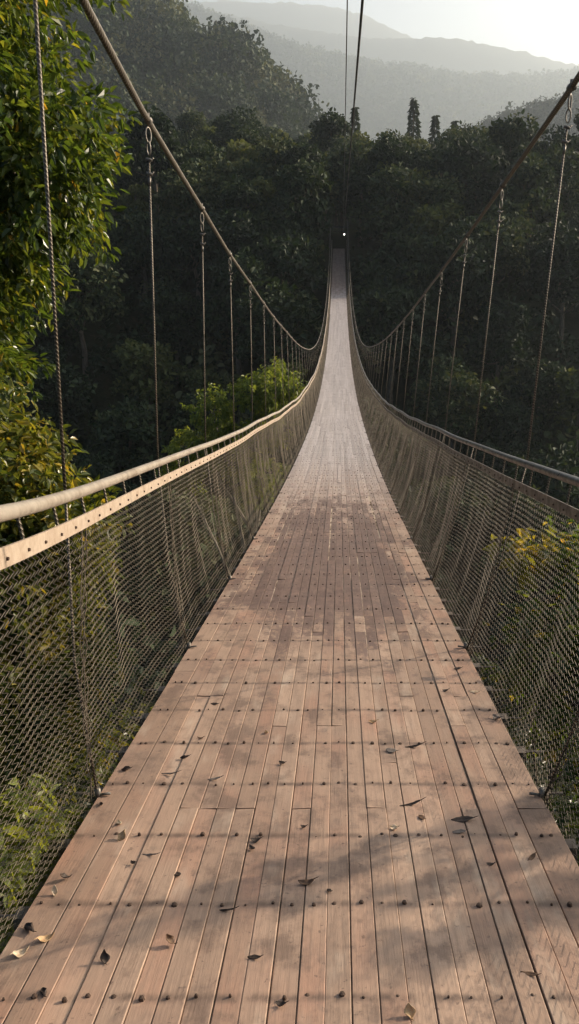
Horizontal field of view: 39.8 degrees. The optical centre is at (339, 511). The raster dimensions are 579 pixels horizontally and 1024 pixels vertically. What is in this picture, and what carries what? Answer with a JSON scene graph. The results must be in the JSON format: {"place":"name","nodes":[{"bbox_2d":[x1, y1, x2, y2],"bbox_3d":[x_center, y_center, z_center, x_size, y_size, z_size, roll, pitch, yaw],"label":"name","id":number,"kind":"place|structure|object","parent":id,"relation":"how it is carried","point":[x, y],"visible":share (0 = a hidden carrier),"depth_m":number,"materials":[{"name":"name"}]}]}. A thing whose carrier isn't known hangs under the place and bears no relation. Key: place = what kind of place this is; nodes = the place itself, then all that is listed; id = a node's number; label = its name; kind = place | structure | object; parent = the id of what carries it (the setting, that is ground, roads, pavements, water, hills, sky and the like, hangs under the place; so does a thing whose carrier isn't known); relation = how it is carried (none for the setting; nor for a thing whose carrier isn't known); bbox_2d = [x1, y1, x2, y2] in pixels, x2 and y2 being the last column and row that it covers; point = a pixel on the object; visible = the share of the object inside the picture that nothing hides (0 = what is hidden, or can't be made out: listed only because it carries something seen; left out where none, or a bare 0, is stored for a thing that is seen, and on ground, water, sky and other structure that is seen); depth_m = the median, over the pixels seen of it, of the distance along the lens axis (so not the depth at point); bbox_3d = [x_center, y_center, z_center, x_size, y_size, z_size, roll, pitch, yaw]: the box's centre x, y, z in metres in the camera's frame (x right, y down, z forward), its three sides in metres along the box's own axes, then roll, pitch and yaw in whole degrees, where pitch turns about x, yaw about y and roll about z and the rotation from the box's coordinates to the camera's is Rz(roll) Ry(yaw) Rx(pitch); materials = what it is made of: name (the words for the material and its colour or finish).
{"place":"outdoors","nodes":[
{"label":"outdoors","id":0,"kind":"place"},
{"bbox_2d":[11,0,578,924],"bbox_3d":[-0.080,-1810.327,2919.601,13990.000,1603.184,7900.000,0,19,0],"label":"ground","id":1,"kind":"structure","parent":0,"point":[327,28],"depth_m":129.57,"materials":[{"name":"plant"}]},
{"bbox_2d":[0,305,41,421],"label":"forest tree","id":2,"kind":"object","parent":1,"relation":"on","point":[38,336],"visible":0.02,"depth_m":96.19,"materials":[{"name":"green plant"}]},
{"bbox_2d":[0,772,89,954],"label":"leafy shrub","id":3,"kind":"object","parent":1,"relation":"on","point":[12,819],"visible":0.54,"depth_m":2.85,"materials":[{"name":"green plant"}]},
{"bbox_2d":[6,343,97,453],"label":"forest tree","id":4,"kind":"object","parent":1,"relation":"on","point":[45,387],"visible":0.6,"depth_m":89.84,"materials":[{"name":"green plant"}]},
{"bbox_2d":[0,0,150,404],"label":"broadleaf tree","id":5,"kind":"object","parent":1,"relation":"on","point":[24,247],"visible":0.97,"depth_m":8.08,"materials":[{"name":"green plant"}]},
{"bbox_2d":[0,369,152,811],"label":"broadleaf tree","id":6,"kind":"object","parent":1,"relation":"on","point":[25,456],"visible":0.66,"depth_m":7.42,"materials":[{"name":"green plant"}]},
{"bbox_2d":[30,230,129,385],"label":"forest tree","id":7,"kind":"object","parent":1,"relation":"on","point":[92,285],"visible":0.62,"depth_m":97.25,"materials":[{"name":"green plant"}]},
{"bbox_2d":[64,173,123,235],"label":"forest tree","id":8,"kind":"object","parent":1,"relation":"on","point":[112,203],"visible":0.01,"depth_m":115.60,"materials":[{"name":"green plant"}]},
{"bbox_2d":[53,568,137,642],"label":"forest tree","id":9,"kind":"object","parent":1,"relation":"on","point":[126,603],"visible":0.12,"depth_m":67.15,"materials":[{"name":"green plant"}]},
{"bbox_2d":[66,447,132,539],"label":"forest tree","id":10,"kind":"object","parent":1,"relation":"on","point":[96,468],"visible":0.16,"depth_m":82.12,"materials":[{"name":"green plant"}]},
{"bbox_2d":[100,170,139,212],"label":"forest tree","id":11,"kind":"object","parent":1,"relation":"on","point":[117,186],"visible":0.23,"depth_m":124.63,"materials":[{"name":"green plant"}]},
{"bbox_2d":[81,395,172,483],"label":"forest tree","id":12,"kind":"object","parent":1,"relation":"on","point":[124,424],"visible":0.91,"depth_m":87.12,"materials":[{"name":"green plant"}]},
{"bbox_2d":[117,182,155,269],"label":"forest tree","id":13,"kind":"object","parent":1,"relation":"on","point":[138,192],"visible":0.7,"depth_m":115.75,"materials":[{"name":"green plant"}]},
{"bbox_2d":[103,205,174,297],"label":"forest tree","id":14,"kind":"object","parent":1,"relation":"on","point":[132,229],"visible":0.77,"depth_m":111.72,"materials":[{"name":"green plant"}]},
{"bbox_2d":[104,472,176,558],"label":"forest tree","id":15,"kind":"object","parent":1,"relation":"on","point":[128,488],"visible":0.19,"depth_m":77.66,"materials":[{"name":"green plant"}]},
{"bbox_2d":[110,338,189,439],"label":"forest tree","id":16,"kind":"object","parent":1,"relation":"on","point":[134,354],"visible":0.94,"depth_m":94.09,"materials":[{"name":"green plant"}]},
{"bbox_2d":[116,104,186,227],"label":"forest tree","id":17,"kind":"object","parent":1,"relation":"on","point":[160,162],"visible":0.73,"depth_m":118.21,"materials":[{"name":"green plant"}]},
{"bbox_2d":[0,0,330,142],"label":"distant forest","id":18,"kind":"object","parent":1,"relation":"on","point":[221,45],"visible":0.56,"depth_m":496.49,"materials":[{"name":"green plant"}]},
{"bbox_2d":[134,276,207,382],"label":"forest tree","id":19,"kind":"object","parent":1,"relation":"on","point":[176,310],"visible":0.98,"depth_m":102.02,"materials":[{"name":"green plant"}]},
{"bbox_2d":[115,482,232,655],"bbox_3d":[-13.625,6.076,66.245,9.991,18.811,9.846,0,19,-1],"label":"forest tree","id":20,"kind":"object","parent":1,"relation":"on","point":[159,532],"visible":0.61,"depth_m":62.78,"materials":[{"name":"green plant"}]},
{"bbox_2d":[151,156,225,226],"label":"forest tree","id":21,"kind":"object","parent":1,"relation":"on","point":[196,177],"visible":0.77,"depth_m":115.00,"materials":[{"name":"green plant"}]},
{"bbox_2d":[153,211,223,315],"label":"forest tree","id":22,"kind":"object","parent":1,"relation":"on","point":[185,258],"visible":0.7,"depth_m":109.33,"materials":[{"name":"green plant"}]},
{"bbox_2d":[175,107,208,146],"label":"forest tree","id":23,"kind":"object","parent":1,"relation":"on","point":[187,122],"visible":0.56,"depth_m":192.63,"materials":[{"name":"green plant"}]},
{"bbox_2d":[169,387,223,445],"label":"forest tree","id":24,"kind":"object","parent":1,"relation":"on","point":[183,422],"visible":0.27,"depth_m":89.12,"materials":[{"name":"green plant"}]},
{"bbox_2d":[163,139,232,195],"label":"forest tree","id":25,"kind":"object","parent":1,"relation":"on","point":[203,150],"visible":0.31,"depth_m":126.26,"materials":[{"name":"green plant"}]},
{"bbox_2d":[184,135,215,170],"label":"forest tree","id":26,"kind":"object","parent":1,"relation":"on","point":[199,142],"visible":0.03,"depth_m":136.85,"materials":[{"name":"green plant"}]},
{"bbox_2d":[197,124,220,147],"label":"forest tree","id":27,"kind":"object","parent":1,"relation":"on","point":[206,131],"visible":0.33,"depth_m":179.96,"materials":[{"name":"green plant"}]},
{"bbox_2d":[184,366,242,415],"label":"forest tree","id":28,"kind":"object","parent":1,"relation":"on","point":[194,380],"visible":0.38,"depth_m":93.63,"materials":[{"name":"green plant"}]},
{"bbox_2d":[172,430,255,500],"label":"forest tree","id":29,"kind":"object","parent":1,"relation":"on","point":[205,480],"visible":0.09,"depth_m":80.26,"materials":[{"name":"green plant"}]},
{"bbox_2d":[187,493,248,594],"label":"forest tree","id":30,"kind":"object","parent":1,"relation":"on","point":[232,521],"visible":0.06,"depth_m":69.37,"materials":[{"name":"green plant"}]},
{"bbox_2d":[155,356,310,576],"bbox_3d":[-4.353,3.454,34.395,6.467,20.086,3.105,0,19,0],"label":"bright tree","id":31,"kind":"object","parent":1,"relation":"on","point":[259,382],"visible":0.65,"depth_m":31.79,"materials":[{"name":"green plant"}]},
{"bbox_2d":[195,246,274,400],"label":"forest tree","id":32,"kind":"object","parent":1,"relation":"on","point":[217,311],"visible":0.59,"depth_m":97.08,"materials":[{"name":"green plant"}]},
{"bbox_2d":[192,203,280,291],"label":"forest tree","id":33,"kind":"object","parent":1,"relation":"on","point":[233,234],"visible":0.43,"depth_m":102.81,"materials":[{"name":"green plant"}]},
{"bbox_2d":[206,105,266,160],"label":"forest tree","id":34,"kind":"object","parent":1,"relation":"on","point":[227,127],"visible":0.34,"depth_m":167.76,"materials":[{"name":"green plant"}]},
{"bbox_2d":[214,523,260,584],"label":"forest tree","id":35,"kind":"object","parent":1,"relation":"on","point":[240,548],"visible":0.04,"depth_m":66.76,"materials":[{"name":"green plant"}]},
{"bbox_2d":[213,174,274,223],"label":"forest tree","id":36,"kind":"object","parent":1,"relation":"on","point":[242,193],"visible":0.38,"depth_m":110.28,"materials":[{"name":"green plant"}]},
{"bbox_2d":[226,124,262,161],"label":"forest tree","id":37,"kind":"object","parent":1,"relation":"on","point":[249,136],"visible":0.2,"depth_m":154.60,"materials":[{"name":"green plant"}]},
{"bbox_2d":[222,139,272,165],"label":"forest tree","id":38,"kind":"object","parent":1,"relation":"on","point":[234,154],"visible":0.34,"depth_m":134.49,"materials":[{"name":"green plant"}]},
{"bbox_2d":[217,175,278,209],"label":"forest tree","id":39,"kind":"object","parent":1,"relation":"on","point":[266,188],"visible":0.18,"depth_m":114.15,"materials":[{"name":"green plant"}]},
{"bbox_2d":[230,475,283,522],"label":"forest tree","id":40,"kind":"object","parent":1,"relation":"on","point":[255,498],"visible":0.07,"depth_m":78.96,"materials":[{"name":"green plant"}]},
{"bbox_2d":[259,126,281,140],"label":"forest tree","id":41,"kind":"object","parent":1,"relation":"on","point":[268,131],"visible":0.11,"depth_m":198.07,"materials":[{"name":"green plant"}]},
{"bbox_2d":[254,449,295,513],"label":"forest tree","id":42,"kind":"object","parent":1,"relation":"on","point":[279,456],"visible":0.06,"depth_m":84.06,"materials":[{"name":"green plant"}]},
{"bbox_2d":[228,274,327,367],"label":"forest tree","id":43,"kind":"object","parent":1,"relation":"on","point":[289,314],"visible":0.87,"depth_m":93.89,"materials":[{"name":"green plant"}]},
{"bbox_2d":[256,133,299,198],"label":"forest tree","id":44,"kind":"object","parent":1,"relation":"on","point":[274,149],"visible":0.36,"depth_m":119.63,"materials":[{"name":"green plant"}]},
{"bbox_2d":[252,360,308,448],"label":"forest tree","id":45,"kind":"object","parent":1,"relation":"on","point":[291,367],"visible":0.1,"depth_m":89.05,"materials":[{"name":"green plant"}]},
{"bbox_2d":[240,226,329,363],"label":"forest tree","id":46,"kind":"object","parent":1,"relation":"on","point":[297,255],"visible":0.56,"depth_m":99.72,"materials":[{"name":"green plant"}]},
{"bbox_2d":[0,0,578,1023],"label":"suspension bridge","id":47,"kind":"structure","parent":1,"relation":"on","point":[326,632],"depth_m":3.22,"materials":[{"name":"brown wood"}]},
{"bbox_2d":[343,0,347,222],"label":"overhead cable","id":48,"kind":"object","parent":47,"relation":"attached to","point":[345,88],"visible":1,"depth_m":24.75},
{"bbox_2d":[344,0,363,223],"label":"overhead cable","id":49,"kind":"object","parent":47,"relation":"attached to","point":[360,28],"visible":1,"depth_m":12.15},
{"bbox_2d":[404,1003,415,1019],"bbox_3d":[0.185,1.299,2.072,0.034,0.026,0.026,12,22,30],"label":"dry leaf","id":50,"kind":"object","parent":47,"relation":"on","point":[409,1011],"visible":1,"depth_m":2.08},
{"bbox_2d":[0,708,578,887],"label":"undergrowth","id":51,"kind":"object","parent":1,"relation":"on","point":[512,738],"visible":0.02,"depth_m":32.49,"materials":[{"name":"green plant"}]},
{"bbox_2d":[8,178,578,724],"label":"gorge forest","id":52,"kind":"object","parent":1,"relation":"on","point":[466,326],"visible":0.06,"depth_m":97.38,"materials":[{"name":"green plant"}]},
{"bbox_2d":[255,153,334,285],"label":"forest tree","id":53,"kind":"object","parent":1,"relation":"on","point":[306,179],"visible":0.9,"depth_m":107.08,"materials":[{"name":"green plant"}]},
{"bbox_2d":[272,138,328,201],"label":"forest tree","id":54,"kind":"object","parent":1,"relation":"on","point":[290,156],"visible":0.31,"depth_m":115.06,"materials":[{"name":"green plant"}]},
{"bbox_2d":[297,143,343,230],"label":"forest tree","id":55,"kind":"object","parent":1,"relation":"on","point":[329,168],"visible":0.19,"depth_m":130.45,"materials":[{"name":"green plant"}]},
{"bbox_2d":[307,107,350,221],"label":"forest tree","id":56,"kind":"object","parent":1,"relation":"on","point":[325,129],"visible":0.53,"depth_m":151.41,"materials":[{"name":"green plant"}]},
{"bbox_2d":[329,222,349,249],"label":"gate tower","id":57,"kind":"structure","parent":1,"relation":"on","point":[347,231],"depth_m":121.64,"materials":[{"name":"metal"}]},
{"bbox_2d":[325,135,365,237],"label":"forest tree","id":58,"kind":"object","parent":1,"relation":"on","point":[337,147],"visible":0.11,"depth_m":132.28,"materials":[{"name":"green plant"}]},
{"bbox_2d":[330,139,375,238],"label":"forest tree","id":59,"kind":"object","parent":1,"relation":"on","point":[357,153],"visible":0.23,"depth_m":129.60,"materials":[{"name":"green plant"}]},
{"bbox_2d":[349,107,360,138],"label":"conifer tree","id":60,"kind":"object","parent":1,"relation":"on","point":[356,118],"visible":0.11,"depth_m":211.28,"materials":[{"name":"green plant"}]},
{"bbox_2d":[338,130,371,149],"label":"forest tree","id":61,"kind":"object","parent":1,"relation":"on","point":[359,136],"visible":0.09,"depth_m":172.99,"materials":[{"name":"green plant"}]},
{"bbox_2d":[174,0,578,139],"bbox_3d":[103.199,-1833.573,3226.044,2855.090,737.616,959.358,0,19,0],"label":"distant forest","id":62,"kind":"object","parent":1,"relation":"on","point":[406,71],"visible":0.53,"depth_m":3195.74,"materials":[{"name":"green plant"}]},
{"bbox_2d":[350,136,415,246],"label":"forest tree","id":63,"kind":"object","parent":1,"relation":"on","point":[391,153],"visible":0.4,"depth_m":115.56,"materials":[{"name":"green plant"}]},
{"bbox_2d":[345,161,422,244],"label":"forest tree","id":64,"kind":"object","parent":1,"relation":"on","point":[385,212],"visible":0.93,"depth_m":109.10,"materials":[{"name":"green plant"}]},
{"bbox_2d":[363,131,410,169],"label":"forest tree","id":65,"kind":"object","parent":1,"relation":"on","point":[385,138],"visible":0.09,"depth_m":123.68,"materials":[{"name":"green plant"}]},
{"bbox_2d":[359,393,432,488],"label":"forest tree","id":66,"kind":"object","parent":1,"relation":"on","point":[397,448],"visible":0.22,"depth_m":83.79,"materials":[{"name":"green plant"}]},
{"bbox_2d":[348,276,445,406],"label":"forest tree","id":67,"kind":"object","parent":1,"relation":"on","point":[374,306],"visible":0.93,"depth_m":96.64,"materials":[{"name":"green plant"}]},
{"bbox_2d":[369,161,433,228],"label":"forest tree","id":68,"kind":"object","parent":1,"relation":"on","point":[421,173],"visible":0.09,"depth_m":114.59,"materials":[{"name":"green plant"}]},
{"bbox_2d":[372,128,430,156],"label":"forest tree","id":69,"kind":"object","parent":1,"relation":"on","point":[412,144],"visible":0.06,"depth_m":135.46,"materials":[{"name":"green plant"}]},
{"bbox_2d":[405,98,421,139],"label":"conifer tree","id":70,"kind":"object","parent":1,"relation":"on","point":[413,111],"visible":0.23,"depth_m":203.96,"materials":[{"name":"green plant"}]},
{"bbox_2d":[398,135,465,204],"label":"forest tree","id":71,"kind":"object","parent":1,"relation":"on","point":[422,162],"visible":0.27,"depth_m":120.12,"materials":[{"name":"green plant"}]},
{"bbox_2d":[407,475,457,497],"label":"forest tree","id":72,"kind":"object","parent":1,"relation":"on","point":[438,481],"visible":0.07,"depth_m":83.42,"materials":[{"name":"green plant"}]},
{"bbox_2d":[427,115,440,156],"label":"conifer tree","id":73,"kind":"object","parent":1,"relation":"on","point":[435,123],"visible":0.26,"depth_m":210.17,"materials":[{"name":"green plant"}]},
{"bbox_2d":[433,124,465,149],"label":"forest tree","id":74,"kind":"object","parent":1,"relation":"on","point":[452,133],"visible":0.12,"depth_m":153.71,"materials":[{"name":"green plant"}]},
{"bbox_2d":[396,479,503,581],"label":"forest tree","id":75,"kind":"object","parent":1,"relation":"on","point":[470,526],"visible":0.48,"depth_m":71.12,"materials":[{"name":"green plant"}]},
{"bbox_2d":[429,573,471,630],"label":"forest tree","id":76,"kind":"object","parent":1,"relation":"on","point":[454,604],"visible":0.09,"depth_m":66.33,"materials":[{"name":"green plant"}]},
{"bbox_2d":[403,352,507,476],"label":"forest tree","id":77,"kind":"object","parent":1,"relation":"on","point":[463,397],"visible":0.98,"depth_m":90.03,"materials":[{"name":"green plant"}]},
{"bbox_2d":[410,216,503,359],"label":"forest tree","id":78,"kind":"object","parent":1,"relation":"on","point":[476,283],"visible":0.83,"depth_m":99.62,"materials":[{"name":"green plant"}]},
{"bbox_2d":[441,122,489,149],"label":"forest tree","id":79,"kind":"object","parent":1,"relation":"on","point":[470,131],"visible":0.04,"depth_m":144.64,"materials":[{"name":"green plant"}]},
{"bbox_2d":[444,135,492,201],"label":"forest tree","id":80,"kind":"object","parent":1,"relation":"on","point":[487,143],"visible":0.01,"depth_m":129.05,"materials":[{"name":"green plant"}]},
{"bbox_2d":[435,135,516,216],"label":"forest tree","id":81,"kind":"object","parent":1,"relation":"on","point":[473,175],"visible":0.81,"depth_m":113.78,"materials":[{"name":"green plant"}]},
{"bbox_2d":[456,468,508,568],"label":"forest tree","id":82,"kind":"object","parent":1,"relation":"on","point":[496,490],"visible":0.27,"depth_m":80.68,"materials":[{"name":"green plant"}]},
{"bbox_2d":[453,442,535,518],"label":"forest tree","id":83,"kind":"object","parent":1,"relation":"on","point":[497,464],"visible":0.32,"depth_m":86.54,"materials":[{"name":"green plant"}]},
{"bbox_2d":[471,128,524,189],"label":"forest tree","id":84,"kind":"object","parent":1,"relation":"on","point":[479,133],"visible":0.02,"depth_m":136.16,"materials":[{"name":"green plant"}]},
{"bbox_2d":[463,295,534,407],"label":"forest tree","id":85,"kind":"object","parent":1,"relation":"on","point":[502,348],"visible":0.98,"depth_m":95.09,"materials":[{"name":"green plant"}]},
{"bbox_2d":[461,197,538,286],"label":"forest tree","id":86,"kind":"object","parent":1,"relation":"on","point":[510,251],"visible":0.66,"depth_m":104.82,"materials":[{"name":"green plant"}]},
{"bbox_2d":[482,108,539,182],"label":"forest tree","id":87,"kind":"object","parent":1,"relation":"on","point":[509,135],"visible":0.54,"depth_m":120.02,"materials":[{"name":"green plant"}]},
{"bbox_2d":[474,541,547,631],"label":"forest tree","id":88,"kind":"object","parent":1,"relation":"on","point":[503,573],"visible":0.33,"depth_m":67.13,"materials":[{"name":"green plant"}]},
{"bbox_2d":[475,394,547,457],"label":"forest tree","id":89,"kind":"object","parent":1,"relation":"on","point":[499,418],"visible":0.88,"depth_m":89.89,"materials":[{"name":"green plant"}]},
{"bbox_2d":[477,484,562,556],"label":"forest tree","id":90,"kind":"object","parent":1,"relation":"on","point":[499,523],"visible":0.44,"depth_m":72.31,"materials":[{"name":"green plant"}]},
{"bbox_2d":[471,86,578,145],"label":"distant forest","id":91,"kind":"object","parent":1,"relation":"on","point":[539,109],"visible":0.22,"depth_m":886.12,"materials":[{"name":"green plant"}]},
{"bbox_2d":[474,515,578,864],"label":"broadleaf tree","id":92,"kind":"object","parent":1,"relation":"on","point":[547,668],"visible":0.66,"depth_m":6.68,"materials":[{"name":"green plant"}]},
{"bbox_2d":[483,523,578,815],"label":"leafy shrub","id":93,"kind":"object","parent":1,"relation":"on","point":[510,561],"visible":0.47,"depth_m":7.88,"materials":[{"name":"green plant"}]},
{"bbox_2d":[496,152,566,291],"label":"forest tree","id":94,"kind":"object","parent":1,"relation":"on","point":[530,175],"visible":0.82,"depth_m":109.44,"materials":[{"name":"green plant"}]},
{"bbox_2d":[500,357,567,435],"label":"forest tree","id":95,"kind":"object","parent":1,"relation":"on","point":[547,393],"visible":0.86,"depth_m":93.05,"materials":[{"name":"green plant"}]},
{"bbox_2d":[494,440,578,587],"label":"forest tree","id":96,"kind":"object","parent":1,"relation":"on","point":[566,461],"visible":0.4,"depth_m":76.92,"materials":[{"name":"green plant"}]},
{"bbox_2d":[512,218,578,359],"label":"forest tree","id":97,"kind":"object","parent":1,"relation":"on","point":[564,280],"visible":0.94,"depth_m":100.06,"materials":[{"name":"green plant"}]},
{"bbox_2d":[519,124,578,189],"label":"forest tree","id":98,"kind":"object","parent":1,"relation":"on","point":[556,137],"visible":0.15,"depth_m":124.63,"materials":[{"name":"green plant"}]},
{"bbox_2d":[534,141,578,232],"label":"forest tree","id":99,"kind":"object","parent":1,"relation":"on","point":[569,195],"visible":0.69,"depth_m":113.65,"materials":[{"name":"green plant"}]},
{"bbox_2d":[544,521,578,606],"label":"forest tree","id":100,"kind":"object","parent":1,"relation":"on","point":[560,562],"visible":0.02,"depth_m":71.14,"materials":[{"name":"green plant"}]},
{"bbox_2d":[555,367,578,451],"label":"forest tree","id":101,"kind":"object","parent":1,"relation":"on","point":[568,388],"visible":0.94,"depth_m":89.28,"materials":[{"name":"green plant"}]},
{"bbox_2d":[561,209,578,259],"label":"forest tree","id":102,"kind":"object","parent":1,"relation":"on","point":[574,222],"visible":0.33,"depth_m":111.36,"materials":[{"name":"green plant"}]},
{"bbox_2d":[192,0,578,65],"label":"sky","id":103,"kind":"structure","parent":0,"point":[549,29],"materials":[{"name":"white"}]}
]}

